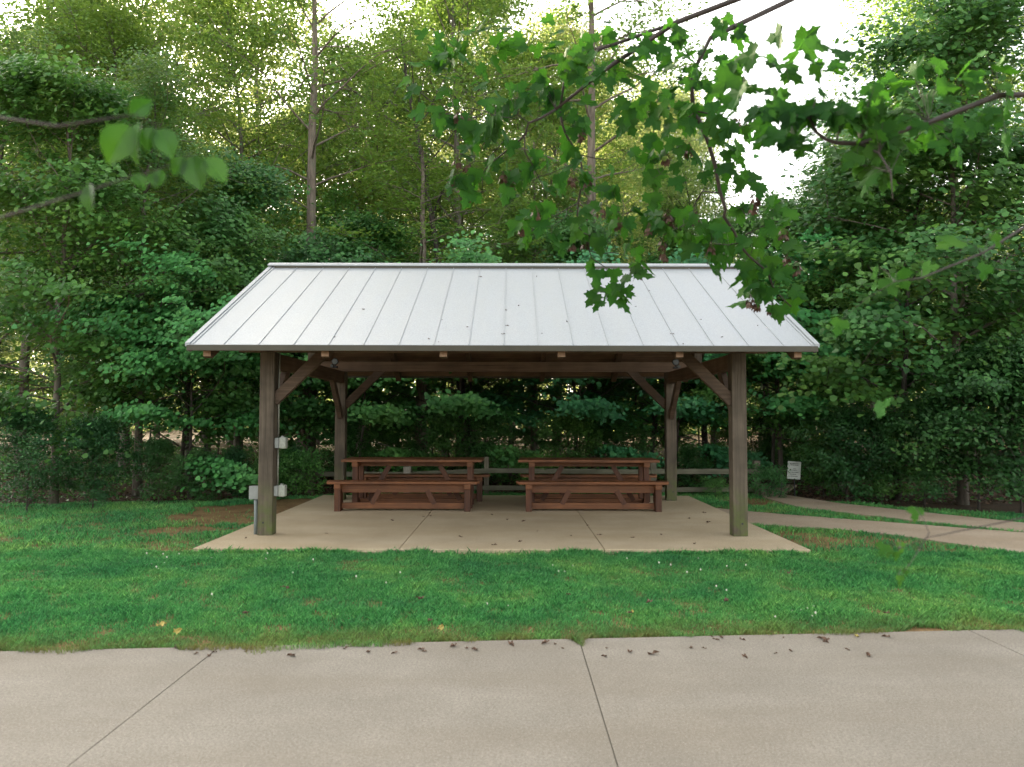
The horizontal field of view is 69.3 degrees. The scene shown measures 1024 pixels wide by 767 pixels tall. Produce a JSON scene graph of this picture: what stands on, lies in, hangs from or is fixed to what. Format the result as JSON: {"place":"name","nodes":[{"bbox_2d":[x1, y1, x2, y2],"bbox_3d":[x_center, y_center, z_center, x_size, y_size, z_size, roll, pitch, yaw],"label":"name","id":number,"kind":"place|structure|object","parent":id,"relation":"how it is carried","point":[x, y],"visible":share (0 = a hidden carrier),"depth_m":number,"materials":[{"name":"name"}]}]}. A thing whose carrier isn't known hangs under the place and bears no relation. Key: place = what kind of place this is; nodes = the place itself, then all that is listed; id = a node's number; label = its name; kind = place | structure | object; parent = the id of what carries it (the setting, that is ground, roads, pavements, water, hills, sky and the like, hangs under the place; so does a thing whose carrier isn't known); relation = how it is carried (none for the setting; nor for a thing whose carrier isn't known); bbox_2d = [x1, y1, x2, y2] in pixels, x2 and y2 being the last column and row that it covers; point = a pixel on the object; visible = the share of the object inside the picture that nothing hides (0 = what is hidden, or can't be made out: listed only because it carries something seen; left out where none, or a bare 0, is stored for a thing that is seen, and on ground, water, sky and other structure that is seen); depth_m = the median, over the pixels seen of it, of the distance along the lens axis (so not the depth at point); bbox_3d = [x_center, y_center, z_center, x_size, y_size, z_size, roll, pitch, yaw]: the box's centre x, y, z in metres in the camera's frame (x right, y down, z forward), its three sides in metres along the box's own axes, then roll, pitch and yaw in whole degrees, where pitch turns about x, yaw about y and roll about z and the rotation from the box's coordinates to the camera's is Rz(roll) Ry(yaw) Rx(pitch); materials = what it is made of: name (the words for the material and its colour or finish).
{"place":"outdoors","nodes":[
{"label":"outdoors","id":0,"kind":"place"},
{"bbox_2d":[0,97,227,218],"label":"branch","id":1,"kind":"object","parent":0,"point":[119,141],"visible":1,"depth_m":1.43,"materials":[{"name":"green plant"}]},
{"bbox_2d":[193,495,809,554],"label":"concrete slab","id":2,"kind":"structure","parent":0,"point":[478,527],"depth_m":10.15,"materials":[{"name":"beige concrete"}]},
{"bbox_2d":[327,480,479,511],"bbox_3d":[-1.804,1.858,12.267,2.530,0.490,0.302,0,-3,-1],"label":"bench","id":3,"kind":"object","parent":2,"relation":"on","point":[427,487],"visible":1,"depth_m":12.24,"materials":[{"name":"brown wood"}]},
{"bbox_2d":[341,457,484,507],"bbox_3d":[-1.704,1.723,12.954,2.426,0.825,0.768,0,-3,-1],"label":"picnic table","id":4,"kind":"object","parent":2,"relation":"on","point":[359,464],"visible":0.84,"depth_m":12.92,"materials":[{"name":"brown wood"}]},
{"bbox_2d":[364,473,489,501],"bbox_3d":[-1.669,1.926,13.726,2.530,0.490,0.302,0,-3,0],"label":"bench","id":5,"kind":"object","parent":2,"relation":"on","point":[478,495],"visible":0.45,"depth_m":13.69,"materials":[{"name":"brown wood"}]},
{"bbox_2d":[185,263,819,535],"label":"picnic pavilion","id":6,"kind":"structure","parent":2,"relation":"on","point":[319,315],"depth_m":10.07,"materials":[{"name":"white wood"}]},
{"bbox_2d":[520,474,656,501],"bbox_3d":[1.421,1.933,13.726,2.530,0.490,0.302,0,-3,0],"label":"bench","id":7,"kind":"object","parent":2,"relation":"on","point":[599,477],"visible":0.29,"depth_m":13.70,"materials":[{"name":"brown wood"}]},
{"bbox_2d":[518,457,659,502],"bbox_3d":[1.321,1.729,12.954,2.426,0.825,0.768,0,-3,0],"label":"picnic table","id":8,"kind":"object","parent":2,"relation":"on","point":[642,465],"visible":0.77,"depth_m":12.92,"materials":[{"name":"brown wood"}]},
{"bbox_2d":[516,480,668,511],"bbox_3d":[1.336,1.865,12.267,2.530,0.490,0.302,0,-3,0],"label":"bench","id":9,"kind":"object","parent":2,"relation":"on","point":[569,487],"visible":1,"depth_m":12.24,"materials":[{"name":"brown wood"}]},
{"bbox_2d":[0,629,1023,766],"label":"front path","id":10,"kind":"structure","parent":0,"point":[955,698],"depth_m":4.07,"materials":[{"name":"grey concrete"}]},
{"bbox_2d":[0,490,1023,653],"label":"lawn","id":11,"kind":"structure","parent":0,"point":[222,512],"depth_m":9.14,"materials":[{"name":"plant"}]},
{"bbox_2d":[0,402,80,511],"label":"shrub","id":12,"kind":"object","parent":11,"relation":"on","point":[19,421],"visible":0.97,"depth_m":12.16,"materials":[{"name":"green plant"}]},
{"bbox_2d":[35,407,152,508],"bbox_3d":[-7.243,1.298,12.713,1.566,1.788,1.685,-1,-3,21],"label":"shrub","id":13,"kind":"object","parent":11,"relation":"on","point":[100,427],"visible":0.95,"depth_m":12.68,"materials":[{"name":"green plant"}]},
{"bbox_2d":[115,431,189,502],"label":"shrub","id":14,"kind":"object","parent":11,"relation":"on","point":[157,445],"visible":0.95,"depth_m":13.39,"materials":[{"name":"green plant"}]},
{"bbox_2d":[397,0,1023,587],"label":"maple tree","id":15,"kind":"object","parent":11,"relation":"on","point":[879,142],"visible":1,"depth_m":4.75,"materials":[{"name":"green plant"}]},
{"bbox_2d":[699,476,728,496],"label":"shrub","id":16,"kind":"object","parent":11,"relation":"on","point":[718,483],"visible":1,"depth_m":14.89,"materials":[{"name":"green plant"}]},
{"bbox_2d":[0,425,1023,514],"bbox_3d":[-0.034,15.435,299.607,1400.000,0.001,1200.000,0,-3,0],"label":"ground","id":17,"kind":"structure","parent":0,"point":[1000,506],"depth_m":16.21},
{"bbox_2d":[0,330,48,456],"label":"understory tree","id":18,"kind":"object","parent":17,"relation":"on","point":[7,349],"visible":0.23,"depth_m":23.34,"materials":[{"name":"green plant"}]},
{"bbox_2d":[0,269,147,432],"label":"understory tree","id":19,"kind":"object","parent":17,"relation":"on","point":[72,408],"visible":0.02,"depth_m":25.16,"materials":[{"name":"green plant"}]},
{"bbox_2d":[0,0,177,471],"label":"forest tree","id":20,"kind":"object","parent":17,"relation":"on","point":[22,364],"visible":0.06,"depth_m":21.38,"materials":[{"name":"green plant"}]},
{"bbox_2d":[0,12,178,419],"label":"understory tree","id":21,"kind":"object","parent":17,"relation":"on","point":[12,39],"visible":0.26,"depth_m":14.58,"materials":[{"name":"green plant"}]},
{"bbox_2d":[0,276,179,467],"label":"understory tree","id":22,"kind":"object","parent":17,"relation":"on","point":[41,380],"visible":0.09,"depth_m":22.46,"materials":[{"name":"green plant"}]},
{"bbox_2d":[0,39,202,504],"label":"understory tree","id":23,"kind":"object","parent":17,"relation":"on","point":[27,75],"visible":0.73,"depth_m":13.12,"materials":[{"name":"green plant"}]},
{"bbox_2d":[0,14,216,460],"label":"forest tree","id":24,"kind":"object","parent":17,"relation":"on","point":[98,144],"visible":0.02,"depth_m":26.25,"materials":[{"name":"green plant"}]},
{"bbox_2d":[3,0,274,289],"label":"forest tree","id":25,"kind":"object","parent":17,"relation":"on","point":[156,4],"visible":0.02,"depth_m":33.40,"materials":[{"name":"green plant"}]},
{"bbox_2d":[0,0,289,476],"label":"forest tree","id":26,"kind":"object","parent":17,"relation":"on","point":[89,17],"visible":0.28,"depth_m":19.29,"materials":[{"name":"green plant"}]},
{"bbox_2d":[0,232,299,500],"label":"understory tree","id":27,"kind":"object","parent":17,"relation":"on","point":[185,316],"visible":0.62,"depth_m":13.47,"materials":[{"name":"green plant"}]},
{"bbox_2d":[0,40,310,497],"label":"understory tree","id":28,"kind":"object","parent":17,"relation":"on","point":[170,106],"visible":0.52,"depth_m":14.68,"materials":[{"name":"green plant"}]},
{"bbox_2d":[74,112,281,485],"bbox_3d":[-7.785,-1.943,17.754,6.058,8.735,5.280,-2,-3,35],"label":"understory tree","id":29,"kind":"object","parent":17,"relation":"on","point":[168,186],"visible":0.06,"depth_m":17.10,"materials":[{"name":"green plant"}]},
{"bbox_2d":[47,190,333,493],"bbox_3d":[-6.926,-0.829,15.713,5.651,6.323,5.471,-1,-3,19],"label":"understory tree","id":30,"kind":"object","parent":17,"relation":"on","point":[228,225],"visible":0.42,"depth_m":15.10,"materials":[{"name":"green plant"}]},
{"bbox_2d":[158,443,224,502],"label":"shrub","id":31,"kind":"object","parent":17,"relation":"on","point":[198,454],"visible":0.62,"depth_m":13.81,"materials":[{"name":"green plant"}]},
{"bbox_2d":[105,143,328,451],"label":"understory tree","id":32,"kind":"object","parent":17,"relation":"on","point":[274,201],"visible":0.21,"depth_m":17.21,"materials":[{"name":"green plant"}]},
{"bbox_2d":[208,442,257,498],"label":"shrub","id":33,"kind":"object","parent":17,"relation":"on","point":[233,455],"visible":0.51,"depth_m":14.45,"materials":[{"name":"green plant"}]},
{"bbox_2d":[104,0,402,460],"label":"forest tree","id":34,"kind":"object","parent":17,"relation":"on","point":[238,60],"visible":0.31,"depth_m":26.02,"materials":[{"name":"green plant"}]},
{"bbox_2d":[231,450,305,494],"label":"shrub","id":35,"kind":"object","parent":17,"relation":"on","point":[256,466],"visible":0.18,"depth_m":14.54,"materials":[{"name":"green plant"}]},
{"bbox_2d":[250,211,305,258],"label":"sapling","id":36,"kind":"object","parent":17,"relation":"on","point":[275,222],"visible":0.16,"depth_m":21.84,"materials":[{"name":"green plant"}]},
{"bbox_2d":[151,0,411,263],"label":"forest tree","id":37,"kind":"object","parent":17,"relation":"on","point":[285,73],"visible":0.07,"depth_m":35.74,"materials":[{"name":"green plant"}]},
{"bbox_2d":[257,445,332,495],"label":"shrub","id":38,"kind":"object","parent":17,"relation":"on","point":[302,464],"visible":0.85,"depth_m":14.87,"materials":[{"name":"green plant"}]},
{"bbox_2d":[163,0,445,479],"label":"forest tree","id":39,"kind":"object","parent":17,"relation":"on","point":[314,115],"visible":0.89,"depth_m":19.36,"materials":[{"name":"green plant"}]},
{"bbox_2d":[209,227,442,483],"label":"understory tree","id":40,"kind":"object","parent":17,"relation":"on","point":[322,413],"visible":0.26,"depth_m":16.90,"materials":[{"name":"green plant"}]},
{"bbox_2d":[287,183,366,261],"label":"sapling","id":41,"kind":"object","parent":17,"relation":"on","point":[332,192],"visible":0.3,"depth_m":20.09,"materials":[{"name":"green plant"}]},
{"bbox_2d":[237,261,448,471],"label":"understory tree","id":42,"kind":"object","parent":17,"relation":"on","point":[382,414],"visible":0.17,"depth_m":16.68,"materials":[{"name":"green plant"}]},
{"bbox_2d":[314,422,379,479],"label":"shrub","id":43,"kind":"object","parent":17,"relation":"on","point":[351,434],"visible":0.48,"depth_m":16.98,"materials":[{"name":"green plant"}]},
{"bbox_2d":[251,16,468,454],"bbox_3d":[-6.966,-6.006,30.932,11.122,18.067,12.581,-1,-3,28],"label":"forest tree","id":44,"kind":"object","parent":17,"relation":"on","point":[336,40],"visible":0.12,"depth_m":29.90,"materials":[{"name":"green plant"}]},
{"bbox_2d":[286,205,444,471],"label":"understory tree","id":45,"kind":"object","parent":17,"relation":"on","point":[367,222],"visible":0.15,"depth_m":19.44,"materials":[{"name":"green plant"}]},
{"bbox_2d":[260,37,493,453],"bbox_3d":[-6.075,-6.305,33.093,11.842,18.866,10.422,-2,-4,44],"label":"forest tree","id":46,"kind":"object","parent":17,"relation":"on","point":[372,153],"visible":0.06,"depth_m":32.32,"materials":[{"name":"green plant"}]},
{"bbox_2d":[349,414,423,471],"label":"shrub","id":47,"kind":"object","parent":17,"relation":"on","point":[387,438],"visible":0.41,"depth_m":17.73,"materials":[{"name":"green plant"}]},
{"bbox_2d":[294,119,561,470],"bbox_3d":[-2.161,-2.011,19.313,6.600,9.030,7.306,0,-3,-3],"label":"forest tree","id":48,"kind":"object","parent":17,"relation":"on","point":[414,204],"visible":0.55,"depth_m":18.85,"materials":[{"name":"green plant"}]},
{"bbox_2d":[339,0,526,467],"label":"forest tree","id":49,"kind":"object","parent":17,"relation":"on","point":[397,24],"visible":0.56,"depth_m":19.96,"materials":[{"name":"green plant"}]},
{"bbox_2d":[394,410,479,470],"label":"shrub","id":50,"kind":"object","parent":17,"relation":"on","point":[441,426],"visible":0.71,"depth_m":16.65,"materials":[{"name":"green plant"}]},
{"bbox_2d":[403,216,471,455],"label":"sapling","id":51,"kind":"object","parent":17,"relation":"on","point":[439,232],"visible":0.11,"depth_m":23.37,"materials":[{"name":"green plant"}]},
{"bbox_2d":[265,0,629,456],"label":"forest tree","id":52,"kind":"object","parent":17,"relation":"on","point":[452,19],"visible":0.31,"depth_m":25.80,"materials":[{"name":"green plant"}]},
{"bbox_2d":[349,230,548,476],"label":"understory tree","id":53,"kind":"object","parent":17,"relation":"on","point":[469,403],"visible":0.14,"depth_m":16.53,"materials":[{"name":"green plant"}]},
{"bbox_2d":[304,0,595,443],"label":"forest tree","id":54,"kind":"object","parent":17,"relation":"on","point":[492,48],"visible":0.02,"depth_m":31.91,"materials":[{"name":"green plant"}]},
{"bbox_2d":[375,378,538,469],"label":"understory tree","id":55,"kind":"object","parent":17,"relation":"on","point":[444,391],"visible":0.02,"depth_m":22.32,"materials":[{"name":"green plant"}]},
{"bbox_2d":[453,407,525,482],"bbox_3d":[-0.548,1.420,16.799,1.709,1.951,1.839,-1,-3,19],"label":"shrub","id":56,"kind":"object","parent":17,"relation":"on","point":[491,425],"visible":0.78,"depth_m":16.71,"materials":[{"name":"green plant"}]},
{"bbox_2d":[441,197,567,476],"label":"understory tree","id":57,"kind":"object","parent":17,"relation":"on","point":[524,252],"visible":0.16,"depth_m":20.23,"materials":[{"name":"green plant"}]},
{"bbox_2d":[2,328,1009,433],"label":"distant woods","id":58,"kind":"object","parent":17,"relation":"on","point":[688,430],"depth_m":78.25,"materials":[{"name":"green plant"}]},
{"bbox_2d":[428,378,585,453],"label":"understory tree","id":59,"kind":"object","parent":17,"relation":"on","point":[479,388],"visible":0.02,"depth_m":22.22,"materials":[{"name":"green plant"}]},
{"bbox_2d":[0,446,1023,501],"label":"ground cover","id":60,"kind":"object","parent":17,"relation":"on","point":[681,484],"visible":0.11,"depth_m":16.29,"materials":[{"name":"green plant"}]},
{"bbox_2d":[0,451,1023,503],"bbox_3d":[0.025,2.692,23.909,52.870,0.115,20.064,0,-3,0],"label":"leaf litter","id":61,"kind":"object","parent":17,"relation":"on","point":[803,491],"visible":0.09,"depth_m":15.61,"materials":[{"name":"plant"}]},
{"bbox_2d":[465,121,602,454],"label":"forest tree","id":62,"kind":"object","parent":17,"relation":"on","point":[539,138],"visible":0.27,"depth_m":21.06,"materials":[{"name":"green plant"}]},
{"bbox_2d":[503,446,566,484],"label":"shrub","id":63,"kind":"object","parent":17,"relation":"on","point":[524,464],"visible":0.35,"depth_m":15.93,"materials":[{"name":"green plant"}]},
{"bbox_2d":[305,457,786,495],"bbox_3d":[0.878,1.953,15.500,10.366,0.830,0.486,0,-3,-2],"label":"rail fence","id":64,"kind":"object","parent":17,"relation":"on","point":[487,487],"visible":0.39,"depth_m":15.41,"materials":[{"name":"brown wood"}]},
{"bbox_2d":[508,398,610,473],"bbox_3d":[1.155,1.366,16.665,2.082,2.052,2.212,2,-3,-34],"label":"shrub","id":65,"kind":"object","parent":17,"relation":"on","point":[569,424],"visible":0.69,"depth_m":16.38,"materials":[{"name":"green plant"}]},
{"bbox_2d":[481,204,642,457],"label":"understory tree","id":66,"kind":"object","parent":17,"relation":"on","point":[564,232],"visible":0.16,"depth_m":19.07,"materials":[{"name":"green plant"}]},
{"bbox_2d":[462,245,664,478],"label":"understory tree","id":67,"kind":"object","parent":17,"relation":"on","point":[598,409],"visible":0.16,"depth_m":16.77,"materials":[{"name":"green plant"}]},
{"bbox_2d":[424,28,702,456],"bbox_3d":[1.755,-5.190,28.656,11.326,16.265,10.012,-2,-3,32],"label":"forest tree","id":68,"kind":"object","parent":17,"relation":"on","point":[609,155],"visible":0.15,"depth_m":28.29,"materials":[{"name":"green plant"}]},
{"bbox_2d":[428,0,716,450],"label":"forest tree","id":69,"kind":"object","parent":17,"relation":"on","point":[562,26],"visible":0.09,"depth_m":33.06,"materials":[{"name":"green plant"}]},
{"bbox_2d":[456,0,721,468],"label":"forest tree","id":70,"kind":"object","parent":17,"relation":"on","point":[591,149],"visible":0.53,"depth_m":19.93,"materials":[{"name":"green plant"}]},
{"bbox_2d":[583,408,659,468],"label":"shrub","id":71,"kind":"object","parent":17,"relation":"on","point":[619,431],"visible":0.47,"depth_m":17.27,"materials":[{"name":"green plant"}]},
{"bbox_2d":[547,379,716,457],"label":"understory tree","id":72,"kind":"object","parent":17,"relation":"on","point":[641,400],"visible":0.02,"depth_m":23.07,"materials":[{"name":"green plant"}]},
{"bbox_2d":[563,63,733,439],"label":"forest tree","id":73,"kind":"object","parent":17,"relation":"on","point":[678,131],"visible":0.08,"depth_m":36.47,"materials":[{"name":"green plant"}]},
{"bbox_2d":[607,201,701,260],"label":"sapling","id":74,"kind":"object","parent":17,"relation":"on","point":[639,243],"visible":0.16,"depth_m":19.49,"materials":[{"name":"green plant"}]},
{"bbox_2d":[571,249,754,451],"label":"understory tree","id":75,"kind":"object","parent":17,"relation":"on","point":[683,424],"visible":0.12,"depth_m":18.50,"materials":[{"name":"green plant"}]},
{"bbox_2d":[660,440,711,486],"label":"shrub","id":76,"kind":"object","parent":17,"relation":"on","point":[689,455],"visible":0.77,"depth_m":16.38,"materials":[{"name":"green plant"}]},
{"bbox_2d":[618,75,756,441],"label":"forest tree","id":77,"kind":"object","parent":17,"relation":"on","point":[702,118],"visible":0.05,"depth_m":46.49,"materials":[{"name":"green plant"}]},
{"bbox_2d":[607,139,781,481],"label":"understory tree","id":78,"kind":"object","parent":17,"relation":"on","point":[689,172],"visible":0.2,"depth_m":19.04,"materials":[{"name":"green plant"}]},
{"bbox_2d":[557,246,846,486],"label":"understory tree","id":79,"kind":"object","parent":17,"relation":"on","point":[688,408],"visible":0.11,"depth_m":16.57,"materials":[{"name":"green plant"}]},
{"bbox_2d":[697,409,770,484],"bbox_3d":[5.054,1.460,17.400,1.709,1.951,1.839,-2,-3,34],"label":"shrub","id":80,"kind":"object","parent":17,"relation":"on","point":[721,434],"visible":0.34,"depth_m":17.41,"materials":[{"name":"green plant"}]},
{"bbox_2d":[747,460,804,497],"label":"shrub","id":81,"kind":"object","parent":17,"relation":"on","point":[763,474],"visible":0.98,"depth_m":14.76,"materials":[{"name":"green plant"}]},
{"bbox_2d":[679,183,899,487],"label":"understory tree","id":82,"kind":"object","parent":17,"relation":"on","point":[712,395],"visible":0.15,"depth_m":16.30,"materials":[{"name":"green plant"}]},
{"bbox_2d":[750,390,843,484],"bbox_3d":[7.039,1.229,18.349,2.544,2.508,2.703,0,-3,7],"label":"shrub","id":83,"kind":"object","parent":17,"relation":"on","point":[785,435],"visible":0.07,"depth_m":18.07,"materials":[{"name":"green plant"}]},
{"bbox_2d":[638,226,981,488],"bbox_3d":[5.636,-0.335,16.750,5.949,5.479,6.962,0,-3,-8],"label":"understory tree","id":84,"kind":"object","parent":17,"relation":"on","point":[801,406],"visible":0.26,"depth_m":15.11,"materials":[{"name":"green plant"}]},
{"bbox_2d":[784,431,854,497],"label":"shrub","id":85,"kind":"object","parent":17,"relation":"on","point":[816,477],"visible":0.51,"depth_m":15.09,"materials":[{"name":"green plant"}]},
{"bbox_2d":[782,390,904,503],"bbox_3d":[6.513,1.222,14.514,2.197,2.166,2.334,-1,-3,24],"label":"shrub","id":86,"kind":"object","parent":17,"relation":"on","point":[851,421],"visible":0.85,"depth_m":14.09,"materials":[{"name":"green plant"}]},
{"bbox_2d":[733,147,963,492],"bbox_3d":[7.472,-1.383,16.198,5.429,7.530,5.031,-1,-3,29],"label":"understory tree","id":87,"kind":"object","parent":17,"relation":"on","point":[822,299],"visible":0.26,"depth_m":15.46,"materials":[{"name":"green plant"}]},
{"bbox_2d":[746,135,968,447],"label":"forest tree","id":88,"kind":"object","parent":17,"relation":"on","point":[869,264],"visible":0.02,"depth_m":20.38,"materials":[{"name":"green plant"}]},
{"bbox_2d":[828,406,930,501],"bbox_3d":[6.958,1.315,14.181,1.839,1.951,1.709,0,-3,-4],"label":"shrub","id":89,"kind":"object","parent":17,"relation":"on","point":[885,465],"visible":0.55,"depth_m":13.99,"materials":[{"name":"green plant"}]},
{"bbox_2d":[748,0,1023,504],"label":"understory tree","id":90,"kind":"object","parent":17,"relation":"on","point":[960,34],"visible":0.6,"depth_m":13.44,"materials":[{"name":"green plant"}]},
{"bbox_2d":[753,83,1023,499],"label":"understory tree","id":91,"kind":"object","parent":17,"relation":"on","point":[824,363],"visible":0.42,"depth_m":13.78,"materials":[{"name":"green plant"}]},
{"bbox_2d":[789,0,1023,475],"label":"forest tree","id":92,"kind":"object","parent":17,"relation":"on","point":[901,17],"visible":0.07,"depth_m":22.05,"materials":[{"name":"green plant"}]},
{"bbox_2d":[839,18,1023,496],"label":"understory tree","id":93,"kind":"object","parent":17,"relation":"on","point":[1010,78],"visible":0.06,"depth_m":15.74,"materials":[{"name":"green plant"}]},
{"bbox_2d":[858,383,1004,506],"bbox_3d":[7.433,1.125,13.556,2.145,2.276,1.993,1,-3,-12],"label":"shrub","id":94,"kind":"object","parent":17,"relation":"on","point":[908,405],"visible":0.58,"depth_m":13.43,"materials":[{"name":"green plant"}]},
{"bbox_2d":[887,324,1023,510],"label":"shrub","id":95,"kind":"object","parent":17,"relation":"on","point":[975,359],"visible":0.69,"depth_m":12.61,"materials":[{"name":"green plant"}]},
{"bbox_2d":[916,322,1023,514],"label":"shrub","id":96,"kind":"object","parent":17,"relation":"on","point":[984,430],"visible":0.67,"depth_m":12.33,"materials":[{"name":"green plant"}]},
{"bbox_2d":[0,0,1023,398],"label":"sky","id":97,"kind":"structure","parent":0,"point":[768,165],"materials":[{"name":"white"}]},
{"bbox_2d":[717,508,1023,551],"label":"side path","id":98,"kind":"structure","parent":0,"point":[998,539],"depth_m":10.53,"materials":[{"name":"beige concrete"}]},
{"bbox_2d":[761,484,1023,531],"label":"woodland path","id":99,"kind":"structure","parent":0,"point":[871,511],"depth_m":12.40,"materials":[{"name":"beige concrete"}]},
{"bbox_2d":[747,429,796,485],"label":"shrub","id":100,"kind":"object","parent":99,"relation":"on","point":[765,446],"visible":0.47,"depth_m":17.37,"materials":[{"name":"green plant"}]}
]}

